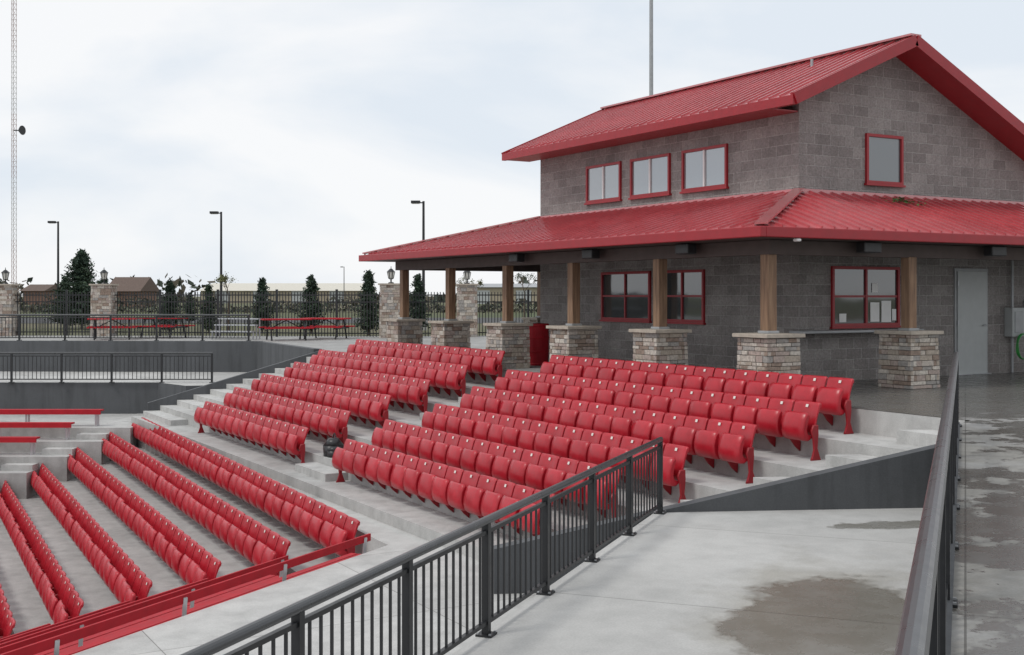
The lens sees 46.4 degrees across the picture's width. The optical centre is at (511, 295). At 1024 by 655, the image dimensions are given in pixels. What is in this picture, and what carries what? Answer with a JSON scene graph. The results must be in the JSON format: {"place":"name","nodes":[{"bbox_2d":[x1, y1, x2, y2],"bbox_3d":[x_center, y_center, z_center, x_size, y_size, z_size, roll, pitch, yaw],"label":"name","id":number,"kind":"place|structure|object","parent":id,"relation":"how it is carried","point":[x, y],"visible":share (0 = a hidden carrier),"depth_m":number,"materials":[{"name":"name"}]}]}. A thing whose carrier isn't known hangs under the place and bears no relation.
{"place":"outdoors","nodes":[
{"label":"outdoors","id":0,"kind":"place"},
{"bbox_2d":[11,0,25,283],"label":"radio tower","id":1,"kind":"structure","parent":0,"point":[22,130],"depth_m":250.06,"materials":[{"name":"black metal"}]},
{"bbox_2d":[98,278,122,316],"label":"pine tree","id":2,"kind":"object","parent":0,"point":[101,281],"visible":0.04,"depth_m":60.93,"materials":[{"name":"green plant"}]},
{"bbox_2d":[0,371,245,413],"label":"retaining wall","id":3,"kind":"structure","parent":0,"point":[126,396],"depth_m":35.70,"materials":[{"name":"concrete"}]},
{"bbox_2d":[0,352,212,382],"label":"metal railing","id":4,"kind":"object","parent":3,"relation":"on","point":[61,356],"visible":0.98,"depth_m":35.61,"materials":[{"name":"black metal"}]},
{"bbox_2d":[0,341,321,371],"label":"retaining wall","id":5,"kind":"structure","parent":3,"relation":"on","point":[238,356],"depth_m":40.64,"materials":[{"name":"grey concrete"}]},
{"bbox_2d":[0,314,250,340],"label":"metal railing","id":6,"kind":"object","parent":5,"relation":"on","point":[156,317],"visible":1,"depth_m":40.98,"materials":[{"name":"black metal"}]},
{"bbox_2d":[21,318,521,322],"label":"road","id":7,"kind":"structure","parent":0,"point":[516,320],"depth_m":77.98,"materials":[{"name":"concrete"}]},
{"bbox_2d":[48,221,58,322],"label":"street lamp","id":8,"kind":"object","parent":7,"relation":"on","point":[53,222],"visible":0.58,"depth_m":69.94,"materials":[{"name":"metal"}]},
{"bbox_2d":[19,296,536,335],"bbox_3d":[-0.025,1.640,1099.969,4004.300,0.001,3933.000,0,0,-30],"label":"ground","id":9,"kind":"structure","parent":0,"point":[516,314],"depth_m":63.25,"materials":[{"name":"green plant"}]},
{"bbox_2d":[20,284,56,304],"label":"brick house","id":10,"kind":"structure","parent":9,"relation":"on","point":[38,288],"depth_m":211.30,"materials":[{"name":"beige brick"}]},
{"bbox_2d":[35,275,70,325],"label":"pine tree","id":11,"kind":"object","parent":9,"relation":"on","point":[65,279],"visible":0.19,"depth_m":59.81,"materials":[{"name":"green plant"}]},
{"bbox_2d":[40,248,98,328],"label":"pine tree","id":12,"kind":"object","parent":9,"relation":"on","point":[81,276],"visible":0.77,"depth_m":57.62,"materials":[{"name":"green plant"}]},
{"bbox_2d":[110,277,158,306],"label":"brick house","id":13,"kind":"structure","parent":9,"relation":"on","point":[137,284],"depth_m":172.56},
{"bbox_2d":[152,279,182,331],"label":"pine tree","id":14,"kind":"object","parent":9,"relation":"on","point":[170,287],"visible":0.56,"depth_m":51.90,"materials":[{"name":"green plant"}]},
{"bbox_2d":[182,293,198,323],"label":"pine tree","id":15,"kind":"object","parent":9,"relation":"on","point":[189,309],"visible":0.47,"depth_m":69.90,"materials":[{"name":"green plant"}]},
{"bbox_2d":[196,283,221,331],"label":"pine tree","id":16,"kind":"object","parent":9,"relation":"on","point":[208,288],"visible":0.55,"depth_m":51.89,"materials":[{"name":"green plant"}]},
{"bbox_2d":[210,211,222,323],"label":"street lamp","id":17,"kind":"object","parent":9,"relation":"on","point":[215,212],"visible":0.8,"depth_m":61.94,"materials":[{"name":"metal"}]},
{"bbox_2d":[214,272,235,330],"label":"young tree","id":18,"kind":"object","parent":9,"relation":"on","point":[222,279],"visible":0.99,"depth_m":53.86,"materials":[{"name":"green plant"}]},
{"bbox_2d":[251,277,281,331],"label":"pine tree","id":19,"kind":"object","parent":9,"relation":"on","point":[263,287],"visible":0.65,"depth_m":51.88,"materials":[{"name":"green plant"}]},
{"bbox_2d":[0,273,536,300],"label":"distant treeline","id":20,"kind":"object","parent":9,"relation":"on","point":[179,281],"visible":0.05,"depth_m":316.02,"materials":[{"name":"green plant"}]},
{"bbox_2d":[19,296,536,312],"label":"hedge","id":21,"kind":"object","parent":9,"relation":"on","point":[515,309],"visible":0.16,"depth_m":114.62,"materials":[{"name":"green plant"}]},
{"bbox_2d":[198,283,376,300],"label":"warehouse building","id":22,"kind":"structure","parent":9,"relation":"on","point":[294,287],"depth_m":251.52,"materials":[{"name":"beige metal"}]},
{"bbox_2d":[292,274,325,331],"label":"pine tree","id":23,"kind":"object","parent":9,"relation":"on","point":[311,285],"visible":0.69,"depth_m":50.89,"materials":[{"name":"green plant"}]},
{"bbox_2d":[350,270,380,335],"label":"pine tree","id":24,"kind":"object","parent":9,"relation":"on","point":[368,283],"visible":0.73,"depth_m":48.88,"materials":[{"name":"green plant"}]},
{"bbox_2d":[411,200,426,329],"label":"street lamp","id":25,"kind":"object","parent":9,"relation":"on","point":[423,223],"visible":0.53,"depth_m":54.95,"materials":[{"name":"metal"}]},
{"bbox_2d":[409,273,430,327],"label":"pine tree","id":26,"kind":"object","parent":9,"relation":"on","point":[417,281],"visible":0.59,"depth_m":49.90,"materials":[{"name":"green plant"}]},
{"bbox_2d":[456,278,483,288],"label":"young tree","id":27,"kind":"object","parent":9,"relation":"on","point":[480,283],"visible":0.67,"depth_m":56.15,"materials":[{"name":"green plant"}]},
{"bbox_2d":[477,284,536,303],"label":"warehouse building","id":28,"kind":"structure","parent":9,"relation":"on","point":[496,288],"depth_m":229.99,"materials":[{"name":"beige metal"}]},
{"bbox_2d":[514,273,535,322],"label":"young tree","id":29,"kind":"object","parent":9,"relation":"on","point":[519,276],"visible":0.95,"depth_m":59.89,"materials":[{"name":"green plant"}]},
{"bbox_2d":[649,0,652,95],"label":"light mast","id":30,"kind":"object","parent":9,"relation":"on","point":[650,47],"visible":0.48,"depth_m":61.91,"materials":[{"name":"grey metal"}]},
{"bbox_2d":[73,414,535,654],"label":"cross aisle pavement","id":31,"kind":"structure","parent":0,"point":[182,634],"depth_m":13.38,"materials":[{"name":"concrete"}]},
{"bbox_2d":[131,363,970,561],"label":"seating terrace","id":32,"kind":"structure","parent":31,"relation":"on","point":[875,432],"depth_m":17.71,"materials":[{"name":"concrete"}]},
{"bbox_2d":[143,357,310,425],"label":"concrete stairs","id":33,"kind":"structure","parent":32,"relation":"on","point":[165,418],"depth_m":32.62,"materials":[{"name":"grey concrete"}]},
{"bbox_2d":[147,349,323,410],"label":"stair cheek wall","id":34,"kind":"structure","parent":32,"relation":"attached to","point":[154,405],"depth_m":33.89,"materials":[{"name":"grey concrete"}]},
{"bbox_2d":[194,401,308,462],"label":"stadium seat row","id":35,"kind":"object","parent":32,"relation":"on","point":[275,435],"visible":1,"depth_m":25.34,"materials":[{"name":"red plastic"}]},
{"bbox_2d":[223,387,350,443],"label":"stadium seat row","id":36,"kind":"object","parent":32,"relation":"on","point":[323,421],"visible":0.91,"depth_m":25.74,"materials":[{"name":"red plastic"}]},
{"bbox_2d":[251,373,391,426],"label":"stadium seat row","id":37,"kind":"object","parent":32,"relation":"on","point":[371,407],"visible":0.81,"depth_m":26.27,"materials":[{"name":"red plastic"}]},
{"bbox_2d":[323,433,343,457],"bbox_3d":[-3.432,2.849,22.885,0.385,0.441,0.614,0,0,-30],"label":"duffel bag","id":38,"kind":"object","parent":32,"relation":"on","point":[331,445],"visible":0.87,"depth_m":22.72,"materials":[{"name":"black fabric"}]},
{"bbox_2d":[284,362,430,412],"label":"stadium seat row","id":39,"kind":"object","parent":32,"relation":"on","point":[410,392],"visible":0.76,"depth_m":26.60,"materials":[{"name":"red plastic"}]},
{"bbox_2d":[295,397,461,481],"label":"concrete stairs","id":40,"kind":"structure","parent":32,"relation":"on","point":[321,472],"depth_m":22.02,"materials":[{"name":"grey concrete"}]},
{"bbox_2d":[309,349,468,396],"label":"stadium seat row","id":41,"kind":"object","parent":32,"relation":"on","point":[446,377],"visible":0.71,"depth_m":27.19,"materials":[{"name":"red plastic"}]},
{"bbox_2d":[347,339,504,380],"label":"stadium seat row","id":42,"kind":"object","parent":32,"relation":"on","point":[481,362],"visible":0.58,"depth_m":27.48,"materials":[{"name":"red plastic"}]},
{"bbox_2d":[332,439,554,535],"bbox_3d":[-1.314,2.962,18.417,0.418,0.775,7.036,0,0,-30],"label":"stadium seat row","id":43,"kind":"object","parent":32,"relation":"on","point":[465,492],"visible":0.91,"depth_m":18.04,"materials":[{"name":"red plastic"}]},
{"bbox_2d":[371,419,621,517],"bbox_3d":[-0.555,2.683,18.863,0.417,0.775,7.536,0,0,-30],"label":"stadium seat row","id":44,"kind":"object","parent":32,"relation":"on","point":[535,470],"visible":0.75,"depth_m":18.34,"materials":[{"name":"red plastic"}]},
{"bbox_2d":[421,403,688,502],"bbox_3d":[0.356,2.402,19.049,0.417,0.775,7.536,0,0,-30],"label":"stadium seat row","id":45,"kind":"object","parent":32,"relation":"on","point":[585,445],"visible":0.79,"depth_m":18.36,"materials":[{"name":"red plastic"}]},
{"bbox_2d":[460,386,756,483],"bbox_3d":[1.165,2.123,19.408,0.418,0.775,8.036,0,0,-30],"label":"stadium seat row","id":46,"kind":"object","parent":32,"relation":"on","point":[730,443],"visible":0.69,"depth_m":18.08,"materials":[{"name":"red plastic"}]},
{"bbox_2d":[495,369,820,460],"bbox_3d":[1.949,1.843,19.810,0.418,0.775,8.536,0,0,-30],"label":"stadium seat row","id":47,"kind":"object","parent":32,"relation":"on","point":[775,418],"visible":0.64,"depth_m":18.35,"materials":[{"name":"red plastic"}]},
{"bbox_2d":[540,355,853,433],"bbox_3d":[2.709,1.562,20.256,0.417,0.775,8.036,0,0,-30],"label":"stadium seat row","id":48,"kind":"object","parent":32,"relation":"on","point":[832,396],"visible":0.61,"depth_m":19.04,"materials":[{"name":"red plastic"}]},
{"bbox_2d":[494,444,935,593],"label":"stair cheek wall","id":49,"kind":"structure","parent":32,"relation":"attached to","point":[898,480],"depth_m":14.49,"materials":[{"name":"grey concrete"}]},
{"bbox_2d":[680,430,937,502],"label":"concrete stairs","id":50,"kind":"structure","parent":32,"relation":"on","point":[922,438],"depth_m":15.50,"materials":[{"name":"grey concrete"}]},
{"bbox_2d":[451,508,922,654],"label":"walkway","id":51,"kind":"structure","parent":31,"relation":"on","point":[807,582],"depth_m":10.49,"materials":[{"name":"concrete"}]},
{"bbox_2d":[181,437,666,654],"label":"metal railing","id":52,"kind":"object","parent":51,"relation":"on","point":[295,613],"visible":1,"depth_m":9.01,"materials":[{"name":"black metal"}]},
{"bbox_2d":[946,422,959,654],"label":"retaining wall","id":53,"kind":"structure","parent":51,"relation":"on","point":[949,613],"depth_m":6.82,"materials":[{"name":"grey concrete"}]},
{"bbox_2d":[894,352,961,654],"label":"metal railing","id":54,"kind":"object","parent":53,"relation":"on","point":[922,629],"visible":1,"depth_m":3.96,"materials":[{"name":"black metal"}]},
{"bbox_2d":[0,335,1023,654],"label":"concourse pavement","id":55,"kind":"structure","parent":0,"point":[988,591],"depth_m":10.21,"materials":[{"name":"concrete"}]},
{"bbox_2d":[0,267,20,335],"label":"stone lamp pillar","id":56,"kind":"structure","parent":55,"relation":"on","point":[8,299],"depth_m":47.21,"materials":[{"name":"grey stone"}]},
{"bbox_2d":[14,290,91,335],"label":"iron fence","id":57,"kind":"object","parent":55,"relation":"on","point":[66,295],"visible":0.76,"depth_m":47.58,"materials":[{"name":"black metal"}]},
{"bbox_2d":[89,269,118,335],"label":"stone lamp pillar","id":58,"kind":"structure","parent":55,"relation":"on","point":[102,300],"depth_m":47.01,"materials":[{"name":"grey stone"}]},
{"bbox_2d":[87,318,136,339],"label":"picnic table","id":59,"kind":"object","parent":55,"relation":"on","point":[100,326],"visible":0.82,"depth_m":43.27,"materials":[{"name":"red metal"}]},
{"bbox_2d":[137,318,194,336],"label":"picnic table","id":60,"kind":"object","parent":55,"relation":"on","point":[167,326],"visible":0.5,"depth_m":44.98,"materials":[{"name":"red metal"}]},
{"bbox_2d":[210,318,260,339],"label":"aluminum bleacher","id":61,"kind":"object","parent":55,"relation":"on","point":[236,325],"visible":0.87,"depth_m":43.70,"materials":[{"name":"metal"}]},
{"bbox_2d":[114,289,380,336],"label":"iron fence","id":62,"kind":"object","parent":55,"relation":"on","point":[276,302],"visible":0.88,"depth_m":46.52,"materials":[{"name":"black metal"}]},
{"bbox_2d":[259,318,313,340],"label":"picnic table","id":63,"kind":"object","parent":55,"relation":"on","point":[271,328],"visible":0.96,"depth_m":42.61,"materials":[{"name":"red metal"}]},
{"bbox_2d":[299,318,354,338],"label":"picnic table","id":64,"kind":"object","parent":55,"relation":"on","point":[337,326],"visible":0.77,"depth_m":43.95,"materials":[{"name":"red metal"}]},
{"bbox_2d":[378,269,399,337],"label":"stone lamp pillar","id":65,"kind":"structure","parent":55,"relation":"on","point":[389,301],"depth_m":45.01,"materials":[{"name":"grey stone"}]},
{"bbox_2d":[409,292,456,336],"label":"iron fence","id":66,"kind":"object","parent":55,"relation":"on","point":[428,301],"visible":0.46,"depth_m":46.07,"materials":[{"name":"black metal"}]},
{"bbox_2d":[456,271,478,336],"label":"stone lamp pillar","id":67,"kind":"structure","parent":55,"relation":"on","point":[467,303],"depth_m":46.21,"materials":[{"name":"grey stone"}]},
{"bbox_2d":[477,289,536,335],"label":"iron fence","id":68,"kind":"object","parent":55,"relation":"on","point":[500,301],"visible":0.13,"depth_m":46.74,"materials":[{"name":"black metal"}]},
{"bbox_2d":[527,323,548,365],"bbox_3d":[0.579,1.120,27.470,0.565,0.960,0.565,0,0,-30],"label":"trash barrel","id":69,"kind":"object","parent":55,"relation":"on","point":[539,343],"visible":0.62,"depth_m":27.22,"materials":[{"name":"red plastic"}]},
{"bbox_2d":[384,317,943,388],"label":"stone piers","id":70,"kind":"structure","parent":55,"relation":"on","point":[908,360],"depth_m":21.34,"materials":[{"name":"grey stone"}]},
{"bbox_2d":[398,254,918,333],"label":"timber posts","id":71,"kind":"object","parent":70,"relation":"on","point":[768,293],"visible":0.88,"depth_m":21.63,"materials":[{"name":"brown wood"}]},
{"bbox_2d":[364,237,1023,271],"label":"porch ceiling and beams","id":72,"kind":"structure","parent":71,"relation":"on","point":[535,260],"depth_m":21.41,"materials":[{"name":"wood"}]},
{"bbox_2d":[359,226,1023,261],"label":"fascia porch","id":73,"kind":"object","parent":72,"relation":"on","point":[778,232],"visible":0.75,"depth_m":20.42,"materials":[{"name":"red metal"}]},
{"bbox_2d":[364,190,1023,256],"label":"metal roof porch","id":74,"kind":"object","parent":73,"relation":"on","point":[822,209],"visible":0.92,"depth_m":22.14,"materials":[{"name":"red metal"}]},
{"bbox_2d":[362,188,1023,253],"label":"hip caps and flashing","id":75,"kind":"object","parent":74,"relation":"on","point":[775,210],"visible":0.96,"depth_m":23.34,"materials":[{"name":"red metal"}]},
{"bbox_2d":[879,196,928,205],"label":"leaf litter","id":76,"kind":"object","parent":74,"relation":"on","point":[903,200],"visible":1,"depth_m":22.52,"materials":[{"name":"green plant"}]},
{"bbox_2d":[509,238,1006,261],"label":"porch speakers","id":77,"kind":"object","parent":72,"relation":"attached to","point":[861,247],"visible":1,"depth_m":20.64,"materials":[{"name":"black plastic"}]},
{"bbox_2d":[0,0,1023,293],"label":"sky","id":78,"kind":"structure","parent":0,"point":[313,128],"materials":[{"name":"white"}]},
{"bbox_2d":[540,237,1023,382],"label":"block walls","id":79,"kind":"structure","parent":0,"point":[732,294],"depth_m":23.75,"materials":[{"name":"grey concrete"}]},
{"bbox_2d":[584,133,905,328],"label":"windows","id":80,"kind":"structure","parent":79,"relation":"on","point":[865,297],"depth_m":24.33,"materials":[{"name":"glass"}]},
{"bbox_2d":[540,57,1023,215],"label":"block walls","id":81,"kind":"structure","parent":79,"relation":"on","point":[951,149],"depth_m":23.42,"materials":[{"name":"grey concrete"}]},
{"bbox_2d":[501,35,1023,161],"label":"fascia and soffit","id":82,"kind":"structure","parent":81,"relation":"attached to","point":[921,57],"depth_m":23.47,"materials":[{"name":"red metal"}]},
{"bbox_2d":[507,37,908,152],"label":"metal roof","id":83,"kind":"structure","parent":82,"relation":"on","point":[772,83],"depth_m":25.07,"materials":[{"name":"red metal"}]},
{"bbox_2d":[600,33,920,108],"bbox_3d":[5.025,-4.910,26.907,0.280,0.040,10.250,0,0,-30],"label":"ridge cap","id":84,"kind":"object","parent":83,"relation":"on","point":[876,43],"visible":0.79,"depth_m":25.68,"materials":[{"name":"red metal"}]},
{"bbox_2d":[789,329,923,333],"bbox_3d":[6.497,0.665,22.373,3.150,0.050,0.378,0,0,-30],"label":"serving counter","id":85,"kind":"object","parent":79,"relation":"attached to","point":[835,331],"visible":0.56,"depth_m":21.86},
{"bbox_2d":[954,268,991,374],"bbox_3d":[9.341,0.525,24.195,1.000,2.150,0.136,0,0,-30],"label":"door","id":86,"kind":"structure","parent":79,"relation":"attached to","point":[971,316],"depth_m":24.18,"materials":[{"name":"grey paint"}]},
{"bbox_2d":[1004,260,1023,372],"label":"electrical box","id":87,"kind":"object","parent":79,"relation":"attached to","point":[1013,322],"visible":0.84,"depth_m":24.73,"materials":[{"name":"grey paint"}]},
{"bbox_2d":[1016,333,1023,359],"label":"garden hose","id":88,"kind":"object","parent":79,"relation":"attached to","point":[1017,346],"visible":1,"depth_m":24.52,"materials":[{"name":"green rubber"}]},
{"label":"amphitheater floor","id":89,"kind":"structure","parent":0,"visible":0},
{"bbox_2d":[1,433,108,470],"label":"concrete stairs","id":90,"kind":"structure","parent":89,"relation":"on","point":[47,451],"depth_m":30.71,"materials":[{"name":"grey concrete"}]},
{"bbox_2d":[0,414,136,498],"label":"bench terrace","id":91,"kind":"structure","parent":89,"relation":"on","point":[18,482],"depth_m":31.10,"materials":[{"name":"concrete"}]},
{"bbox_2d":[0,436,39,454],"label":"bleacher bench","id":92,"kind":"object","parent":91,"relation":"on","point":[32,440],"visible":1,"depth_m":30.60,"materials":[{"name":"metal"}]},
{"bbox_2d":[0,422,74,439],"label":"bleacher bench","id":93,"kind":"object","parent":91,"relation":"on","point":[66,426],"visible":0.97,"depth_m":31.40,"materials":[{"name":"metal"}]},
{"bbox_2d":[0,409,103,425],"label":"bleacher bench","id":94,"kind":"object","parent":91,"relation":"on","point":[95,412],"visible":0.89,"depth_m":32.20,"materials":[{"name":"metal"}]},
{"bbox_2d":[0,446,337,634],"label":"seating terrace","id":95,"kind":"structure","parent":89,"relation":"on","point":[25,603],"depth_m":22.36,"materials":[{"name":"concrete"}]},
{"bbox_2d":[0,584,15,637],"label":"stadium seat row","id":96,"kind":"object","parent":95,"relation":"on","point":[7,622],"visible":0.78,"depth_m":18.47,"materials":[{"name":"red plastic"}]},
{"bbox_2d":[0,480,83,623],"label":"stadium seat row","id":97,"kind":"object","parent":95,"relation":"on","point":[62,600],"visible":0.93,"depth_m":21.20,"materials":[{"name":"red plastic"}]},
{"bbox_2d":[30,463,152,602],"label":"stadium seat row","id":98,"kind":"object","parent":95,"relation":"on","point":[123,577],"visible":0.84,"depth_m":21.53,"materials":[{"name":"red plastic"}]},
{"bbox_2d":[68,447,221,583],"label":"stadium seat row","id":99,"kind":"object","parent":95,"relation":"on","point":[186,558],"visible":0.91,"depth_m":21.57,"materials":[{"name":"red plastic"}]},
{"bbox_2d":[102,432,290,575],"bbox_3d":[-7.319,4.022,25.078,0.418,0.775,17.036,0,0,-28],"label":"stadium seat row","id":100,"kind":"object","parent":95,"relation":"on","point":[250,539],"visible":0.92,"depth_m":21.66,"materials":[{"name":"red plastic"}]},
{"bbox_2d":[131,417,359,555],"bbox_3d":[-6.290,3.712,25.052,0.418,0.775,17.036,0,0,-28],"label":"stadium seat row","id":101,"kind":"object","parent":95,"relation":"on","point":[321,523],"visible":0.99,"depth_m":21.56,"materials":[{"name":"red plastic"}]},
{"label":"bench terrace","id":102,"kind":"structure","parent":0,"visible":0},
{"bbox_2d":[0,623,50,640],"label":"bleacher bench","id":103,"kind":"object","parent":102,"relation":"on","point":[29,630],"visible":0.05,"depth_m":16.31,"materials":[{"name":"metal"}]},
{"bbox_2d":[0,600,129,643],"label":"bleacher bench","id":104,"kind":"object","parent":102,"relation":"on","point":[60,623],"visible":0.07,"depth_m":15.67,"materials":[{"name":"metal"}]},
{"bbox_2d":[0,578,208,646],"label":"bleacher bench","id":105,"kind":"object","parent":102,"relation":"on","point":[95,615],"visible":0.07,"depth_m":14.92,"materials":[{"name":"metal"}]},
{"bbox_2d":[0,555,287,654],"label":"bleacher bench","id":106,"kind":"object","parent":102,"relation":"on","point":[114,630],"visible":0.42,"depth_m":14.42,"materials":[{"name":"metal"}]},
{"bbox_2d":[0,533,370,654],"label":"bleacher bench","id":107,"kind":"object","parent":102,"relation":"on","point":[56,642],"visible":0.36,"depth_m":13.50,"materials":[{"name":"metal"}]}
]}

